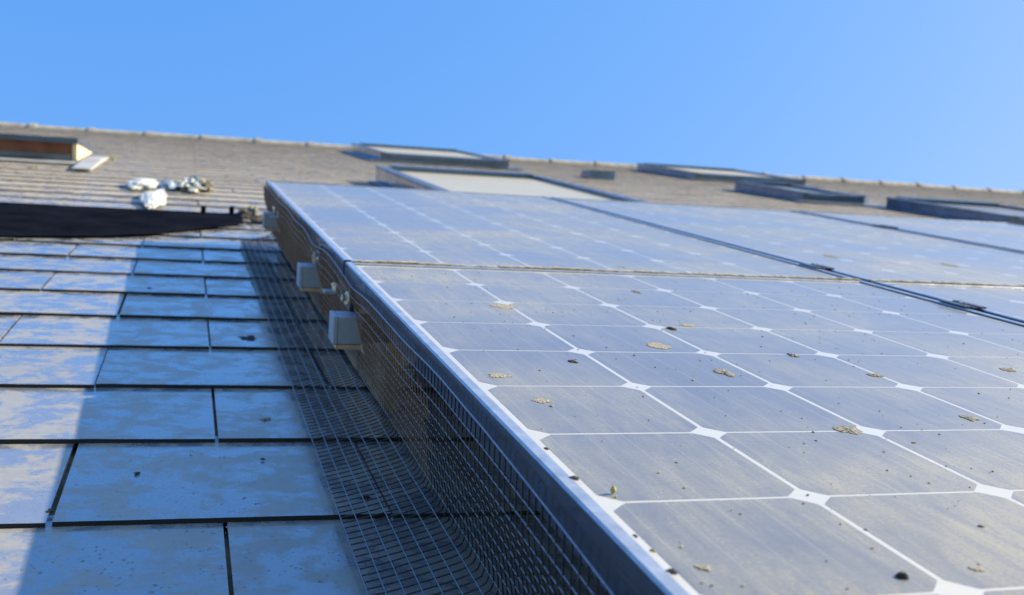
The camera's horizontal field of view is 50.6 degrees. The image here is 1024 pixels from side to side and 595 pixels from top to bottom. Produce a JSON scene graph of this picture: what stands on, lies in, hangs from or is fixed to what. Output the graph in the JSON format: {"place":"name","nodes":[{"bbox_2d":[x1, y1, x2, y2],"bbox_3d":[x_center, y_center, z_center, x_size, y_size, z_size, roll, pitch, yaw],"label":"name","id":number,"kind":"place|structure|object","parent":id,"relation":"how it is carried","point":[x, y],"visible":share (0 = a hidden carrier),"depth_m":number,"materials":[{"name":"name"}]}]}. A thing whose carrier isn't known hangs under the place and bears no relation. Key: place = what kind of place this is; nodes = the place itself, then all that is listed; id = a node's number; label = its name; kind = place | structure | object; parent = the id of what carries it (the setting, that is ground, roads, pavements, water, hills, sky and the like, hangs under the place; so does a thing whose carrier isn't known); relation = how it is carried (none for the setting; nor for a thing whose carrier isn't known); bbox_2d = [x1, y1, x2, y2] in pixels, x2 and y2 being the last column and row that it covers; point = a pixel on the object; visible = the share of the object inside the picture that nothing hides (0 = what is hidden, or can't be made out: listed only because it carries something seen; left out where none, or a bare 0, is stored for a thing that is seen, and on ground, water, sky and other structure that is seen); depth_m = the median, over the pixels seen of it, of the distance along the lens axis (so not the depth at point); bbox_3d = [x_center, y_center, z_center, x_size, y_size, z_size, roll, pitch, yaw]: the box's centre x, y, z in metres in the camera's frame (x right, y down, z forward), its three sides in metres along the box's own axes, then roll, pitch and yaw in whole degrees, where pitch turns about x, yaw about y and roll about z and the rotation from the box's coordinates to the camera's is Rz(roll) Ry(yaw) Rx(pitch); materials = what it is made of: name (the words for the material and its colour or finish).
{"place":"outdoors","nodes":[
{"label":"outdoors","id":0,"kind":"place"},
{"bbox_2d":[0,0,1023,190],"label":"sky","id":1,"kind":"structure","parent":0,"point":[929,92],"materials":[{"name":"blue"}]},
{"bbox_3d":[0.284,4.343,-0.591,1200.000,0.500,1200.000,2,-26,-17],"label":"ground","id":2,"kind":"structure","parent":0,"visible":0},
{"bbox_2d":[0,122,1023,594],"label":"house","id":3,"kind":"structure","parent":2,"relation":"on","point":[164,376],"depth_m":1.44,"materials":[{"name":"tile"}]},
{"bbox_2d":[45,508,55,512],"bbox_3d":[-0.409,0.189,0.962,0.010,0.007,0.010,3,-26,-19],"label":"dirt crumb","id":4,"kind":"object","parent":3,"relation":"on","point":[49,510],"visible":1,"depth_m":0.96,"materials":[{"name":"soil"}]},
{"bbox_2d":[0,133,107,170],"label":"roof window","id":5,"kind":"structure","parent":3,"relation":"in","point":[13,147],"depth_m":5.70,"materials":[{"name":"brown wood"}]},
{"bbox_2d":[0,202,243,235],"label":"black sheet","id":6,"kind":"object","parent":3,"relation":"on","point":[23,219],"visible":0.99,"depth_m":3.16,"materials":[{"name":"black plastic"}]},
{"bbox_2d":[201,206,205,212],"bbox_3d":[-1.016,-0.289,3.568,0.017,0.024,0.020,2,9,-17],"label":"peg","id":7,"kind":"object","parent":6,"relation":"on","point":[203,209],"visible":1,"depth_m":3.56,"materials":[{"name":"black metal"}]},
{"bbox_2d":[229,206,234,214],"bbox_3d":[-0.930,-0.289,3.594,0.017,0.028,0.020,2,9,-17],"label":"peg","id":8,"kind":"object","parent":6,"relation":"on","point":[231,209],"visible":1,"depth_m":3.58,"materials":[{"name":"black metal"}]},
{"bbox_2d":[127,178,158,188],"bbox_3d":[-1.550,-0.484,4.555,0.140,0.026,0.463,2,9,-17],"label":"plastic bag","id":9,"kind":"object","parent":3,"relation":"on","point":[142,183],"visible":0.99,"depth_m":4.44,"materials":[{"name":"white plastic"}]},
{"bbox_2d":[139,189,166,208],"bbox_3d":[-1.317,-0.372,3.982,0.097,0.020,0.828,2,9,-17],"label":"plastic bag","id":10,"kind":"object","parent":3,"relation":"on","point":[154,199],"visible":0.99,"depth_m":3.84,"materials":[{"name":"white plastic"}]},
{"bbox_2d":[158,181,178,190],"bbox_3d":[-1.437,-0.473,4.538,0.090,0.032,0.232,2,9,-17],"label":"plastic wrap","id":11,"kind":"object","parent":3,"relation":"on","point":[168,185],"visible":0.98,"depth_m":4.46,"materials":[{"name":"white plastic"}]},
{"bbox_2d":[1,366,365,593],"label":"droppings","id":12,"kind":"object","parent":3,"relation":"on","point":[40,572],"visible":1,"depth_m":0.90,"materials":[{"name":"white"}]},
{"bbox_2d":[175,177,206,191],"bbox_3d":[-1.361,-0.485,4.587,0.135,0.049,0.431,2,9,-17],"label":"paper ball","id":13,"kind":"object","parent":3,"relation":"on","point":[188,184],"visible":0.94,"depth_m":4.50,"materials":[{"name":"white paper"}]},
{"bbox_2d":[190,175,198,181],"bbox_3d":[-1.361,-0.510,4.649,0.049,0.029,0.119,2,9,-17],"label":"plastic scrap","id":14,"kind":"object","parent":13,"relation":"on","point":[196,178],"visible":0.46,"depth_m":4.62,"materials":[{"name":"white plastic"}]},
{"bbox_2d":[199,178,213,191],"bbox_3d":[-1.306,-0.485,4.617,0.077,0.052,0.199,2,9,-17],"label":"paper ball","id":15,"kind":"object","parent":3,"relation":"on","point":[208,185],"visible":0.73,"depth_m":4.58,"materials":[{"name":"beige paper"}]},
{"bbox_2d":[235,208,251,218],"bbox_3d":[-0.892,-0.281,3.611,0.059,0.026,0.145,2,9,-17],"label":"debris clump","id":16,"kind":"object","parent":3,"relation":"on","point":[243,213],"visible":0.81,"depth_m":3.58,"materials":[{"name":"grey"}]},
{"bbox_2d":[239,335,256,340],"bbox_3d":[-0.424,0.065,1.737,0.031,0.003,0.055,2,9,-17],"label":"lichen","id":17,"kind":"object","parent":3,"relation":"on","point":[250,338],"visible":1,"depth_m":1.74},
{"bbox_2d":[247,205,258,215],"bbox_3d":[-0.877,-0.296,3.674,0.043,0.039,0.131,2,9,-17],"label":"debris clump","id":18,"kind":"object","parent":3,"relation":"on","point":[253,210],"visible":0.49,"depth_m":3.65,"materials":[{"name":"beige"}]},
{"bbox_2d":[248,215,262,221],"bbox_3d":[-0.809,-0.254,3.486,0.080,0.020,0.075,2,9,-17],"label":"debris clump","id":19,"kind":"object","parent":3,"relation":"on","point":[258,218],"visible":0.61,"depth_m":3.46,"materials":[{"name":"grey"}]},
{"bbox_2d":[259,418,271,421],"bbox_3d":[-0.293,0.145,1.290,0.015,0.002,0.021,2,11,-17],"label":"lichen","id":20,"kind":"object","parent":3,"relation":"on","point":[265,419],"visible":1,"depth_m":1.29},
{"bbox_2d":[262,211,284,230],"bbox_3d":[0.650,-0.149,2.962,2.600,0.041,0.043,2,9,-17],"label":"mounting rail","id":21,"kind":"object","parent":3,"relation":"attached to","point":[269,223],"visible":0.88,"depth_m":2.57,"materials":[{"name":"grey metal"}]},
{"bbox_2d":[551,197,1023,284],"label":"solar panel","id":22,"kind":"object","parent":21,"relation":"attached to","point":[865,252],"visible":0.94,"depth_m":2.37,"materials":[{"name":"glass"}]},
{"bbox_2d":[873,224,898,228],"bbox_3d":[1.016,-0.175,2.954,0.033,0.045,0.070,2,9,-17],"label":"panel clamp","id":23,"kind":"object","parent":22,"relation":"attached to","point":[887,226],"visible":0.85,"depth_m":2.94,"materials":[{"name":"silver metal"}]},
{"bbox_2d":[296,262,338,291],"bbox_3d":[0.898,0.001,2.128,2.600,0.041,0.043,2,9,-17],"label":"mounting rail","id":24,"kind":"object","parent":3,"relation":"attached to","point":[308,278],"visible":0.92,"depth_m":1.74,"materials":[{"name":"grey metal"}]},
{"bbox_2d":[266,180,855,280],"bbox_3d":[-0.066,-0.158,2.304,0.793,0.030,1.564,2,9,-17],"label":"solar panel","id":25,"kind":"object","parent":24,"relation":"on","point":[341,224],"visible":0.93,"depth_m":1.98,"materials":[{"name":"glass"}]},
{"bbox_2d":[799,263,834,270],"bbox_3d":[0.506,-0.033,1.807,0.033,0.045,0.055,2,9,-17],"label":"panel clamp","id":26,"kind":"object","parent":25,"relation":"attached to","point":[819,266],"visible":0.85,"depth_m":1.79,"materials":[{"name":"silver metal"}]},
{"bbox_2d":[799,211,1023,251],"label":"solar panel","id":27,"kind":"object","parent":24,"relation":"attached to","point":[1009,236],"visible":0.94,"depth_m":3.15,"materials":[{"name":"glass"}]},
{"bbox_2d":[278,242,400,407],"bbox_3d":[-0.381,-0.059,2.126,0.026,0.120,1.640,2,9,-17],"label":"wooden board","id":28,"kind":"object","parent":3,"relation":"on","point":[314,260],"visible":0.08,"depth_m":1.39,"materials":[{"name":"brown wood"}]},
{"bbox_2d":[328,310,390,349],"bbox_3d":[1.019,0.074,1.719,2.600,0.041,0.043,2,9,-17],"label":"mounting rail","id":29,"kind":"object","parent":3,"relation":"on","point":[343,331],"visible":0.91,"depth_m":1.33,"materials":[{"name":"grey metal"}]},
{"bbox_2d":[344,262,1023,594],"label":"solar panel","id":30,"kind":"object","parent":29,"relation":"on","point":[765,477],"visible":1,"depth_m":0.79,"materials":[{"name":"glass"}]},
{"bbox_2d":[340,285,359,311],"bbox_3d":[-0.205,0.001,1.369,0.024,0.032,0.020,2,9,-17],"label":"fastener","id":31,"kind":"object","parent":30,"relation":"attached to","point":[345,297],"visible":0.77,"depth_m":1.36,"materials":[{"name":"beige metal"}]},
{"bbox_2d":[489,373,512,377],"bbox_3d":[-0.010,0.061,0.858,0.020,0.009,0.013,6,-27,-25],"label":"dropping","id":32,"kind":"object","parent":30,"relation":"on","point":[497,375],"visible":1,"depth_m":0.86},
{"bbox_2d":[490,303,514,308],"bbox_3d":[-0.010,0.009,1.189,0.029,0.001,0.034,2,9,-17],"label":"dropping","id":33,"kind":"object","parent":30,"relation":"on","point":[502,306],"visible":1,"depth_m":1.19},
{"bbox_2d":[532,398,551,402],"bbox_3d":[0.022,0.075,0.789,0.012,0.008,0.013,-22,-29,31],"label":"dropping","id":34,"kind":"object","parent":30,"relation":"on","point":[540,400],"visible":1,"depth_m":0.79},
{"bbox_2d":[569,475,578,480],"bbox_3d":[0.035,0.101,0.610,0.006,0.001,0.009,2,8,-17],"label":"dirt crumb","id":35,"kind":"object","parent":30,"relation":"on","point":[574,477],"visible":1,"depth_m":0.61,"materials":[{"name":"soil"}]},
{"bbox_2d":[610,486,615,493],"bbox_3d":[0.056,0.106,0.595,0.003,0.005,0.003,2,9,-17],"label":"flower bud","id":36,"kind":"object","parent":30,"relation":"on","point":[613,490],"visible":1,"depth_m":0.59,"materials":[{"name":"yellow plant"}]},
{"bbox_2d":[646,342,671,348],"bbox_3d":[0.138,0.045,1.031,0.023,0.002,0.034,2,7,-17],"label":"dropping","id":37,"kind":"object","parent":30,"relation":"in","point":[657,345],"visible":1,"depth_m":1.03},
{"bbox_2d":[665,568,678,574],"bbox_3d":[0.072,0.123,0.489,0.006,0.001,0.007,2,11,-17],"label":"dirt crumb","id":38,"kind":"object","parent":30,"relation":"on","point":[671,571],"visible":1,"depth_m":0.49,"materials":[{"name":"brown soil"}]},
{"bbox_2d":[679,323,695,326],"bbox_3d":[0.188,0.029,1.157,0.018,0.011,0.015,-2,-25,-10],"label":"dropping","id":39,"kind":"object","parent":30,"relation":"on","point":[690,325],"visible":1,"depth_m":1.16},
{"bbox_2d":[355,260,1023,286],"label":"dirt","id":40,"kind":"structure","parent":30,"relation":"attached to","point":[628,271],"depth_m":1.57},
{"bbox_2d":[382,212,1018,588],"bbox_3d":[0.843,-0.045,1.941,2.297,0.008,2.597,2,9,-17],"label":"grit","id":41,"kind":"object","parent":30,"relation":"on","point":[979,525],"visible":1,"depth_m":0.89,"materials":[{"name":"brown soil"}]},
{"bbox_2d":[694,564,711,570],"bbox_3d":[0.089,0.125,0.502,0.008,0.001,0.008,2,11,-17],"label":"dropping","id":42,"kind":"object","parent":30,"relation":"on","point":[704,567],"visible":1,"depth_m":0.50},
{"bbox_2d":[713,368,735,376],"bbox_3d":[0.182,0.064,0.931,0.016,0.002,0.030,2,10,-17],"label":"lichen","id":43,"kind":"object","parent":30,"relation":"on","point":[724,371],"visible":1,"depth_m":0.93},
{"bbox_2d":[832,425,862,433],"bbox_3d":[0.239,0.094,0.771,0.021,0.001,0.023,2,9,-17],"label":"lichen","id":44,"kind":"object","parent":30,"relation":"on","point":[847,429],"visible":1,"depth_m":0.77},
{"bbox_2d":[867,373,883,376],"bbox_3d":[0.325,0.070,0.969,0.014,0.007,0.010,0,-25,-14],"label":"lichen","id":45,"kind":"object","parent":30,"relation":"on","point":[876,375],"visible":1,"depth_m":0.97},
{"bbox_2d":[895,571,908,579],"bbox_3d":[0.183,0.130,0.509,0.006,0.003,0.007,2,10,-17],"label":"dirt crumb","id":46,"kind":"object","parent":30,"relation":"on","point":[902,575],"visible":1,"depth_m":0.51,"materials":[{"name":"black soil"}]},
{"bbox_2d":[939,300,986,310],"bbox_3d":[0.607,0.028,1.467,0.033,0.045,0.055,2,9,-17],"label":"panel clamp","id":47,"kind":"object","parent":30,"relation":"attached to","point":[967,305],"visible":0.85,"depth_m":1.45,"materials":[{"name":"silver metal"}]},
{"bbox_2d":[959,415,979,420],"bbox_3d":[0.352,0.093,0.835,0.013,0.010,0.013,10,-29,-32],"label":"lichen","id":48,"kind":"object","parent":30,"relation":"on","point":[968,417],"visible":1,"depth_m":0.83},
{"bbox_2d":[968,566,984,570],"bbox_3d":[0.226,0.132,0.526,0.007,0.001,0.006,2,5,-17],"label":"dropping","id":49,"kind":"object","parent":30,"relation":"in","point":[976,568],"visible":1,"depth_m":0.53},
{"bbox_2d":[1000,368,1016,371],"bbox_3d":[0.476,0.070,1.042,0.013,0.010,0.015,-9,-25,7],"label":"lichen","id":50,"kind":"object","parent":30,"relation":"on","point":[1009,369],"visible":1,"depth_m":1.04},
{"bbox_2d":[873,281,1023,322],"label":"solar panel","id":51,"kind":"object","parent":29,"relation":"attached to","point":[1006,302],"visible":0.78,"depth_m":1.60,"materials":[{"name":"glass"}]},
{"bbox_2d":[240,185,614,594],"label":"wire mesh","id":52,"kind":"object","parent":3,"relation":"attached to","point":[293,249],"visible":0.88,"depth_m":1.01,"materials":[{"name":"black metal"}]},
{"bbox_2d":[313,244,327,265],"bbox_3d":[-0.299,-0.067,1.694,0.024,0.032,0.020,2,9,-17],"label":"fastener","id":53,"kind":"object","parent":52,"relation":"attached to","point":[317,252],"visible":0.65,"depth_m":1.69,"materials":[{"name":"silver metal"}]},
{"bbox_2d":[323,282,346,293],"bbox_3d":[-0.242,-0.021,1.491,0.032,0.030,0.022,2,9,-17],"label":"roof clip","id":54,"kind":"object","parent":52,"relation":"attached to","point":[333,290],"visible":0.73,"depth_m":1.49,"materials":[{"name":"metal"}]},
{"bbox_2d":[343,143,522,169],"bbox_3d":[-0.790,-1.313,10.020,1.320,0.102,1.890,2,9,-17],"label":"roof window","id":55,"kind":"structure","parent":3,"relation":"in","point":[373,152],"depth_m":9.40,"materials":[{"name":"grey glass"}]},
{"bbox_2d":[367,165,651,202],"bbox_3d":[-0.058,-0.538,5.433,1.070,0.107,1.770,2,9,-17],"label":"roof window","id":56,"kind":"structure","parent":3,"relation":"in","point":[393,176],"depth_m":5.60,"materials":[{"name":"white glass"}]},
{"bbox_2d":[628,163,821,187],"bbox_3d":[2.136,-1.258,11.085,1.400,0.097,1.540,2,9,-17],"label":"roof window","id":57,"kind":"structure","parent":3,"relation":"in","point":[680,171],"depth_m":10.83,"materials":[{"name":"grey glass"}]},
{"bbox_2d":[723,180,885,206],"bbox_3d":[2.151,-0.776,8.053,0.700,0.092,1.140,2,9,-17],"label":"roof window","id":58,"kind":"structure","parent":3,"relation":"in","point":[786,191],"depth_m":7.83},
{"bbox_2d":[873,196,1023,224],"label":"roof window","id":59,"kind":"structure","parent":3,"relation":"in","point":[951,209],"depth_m":7.16,"materials":[{"name":"grey glass"}]}
]}

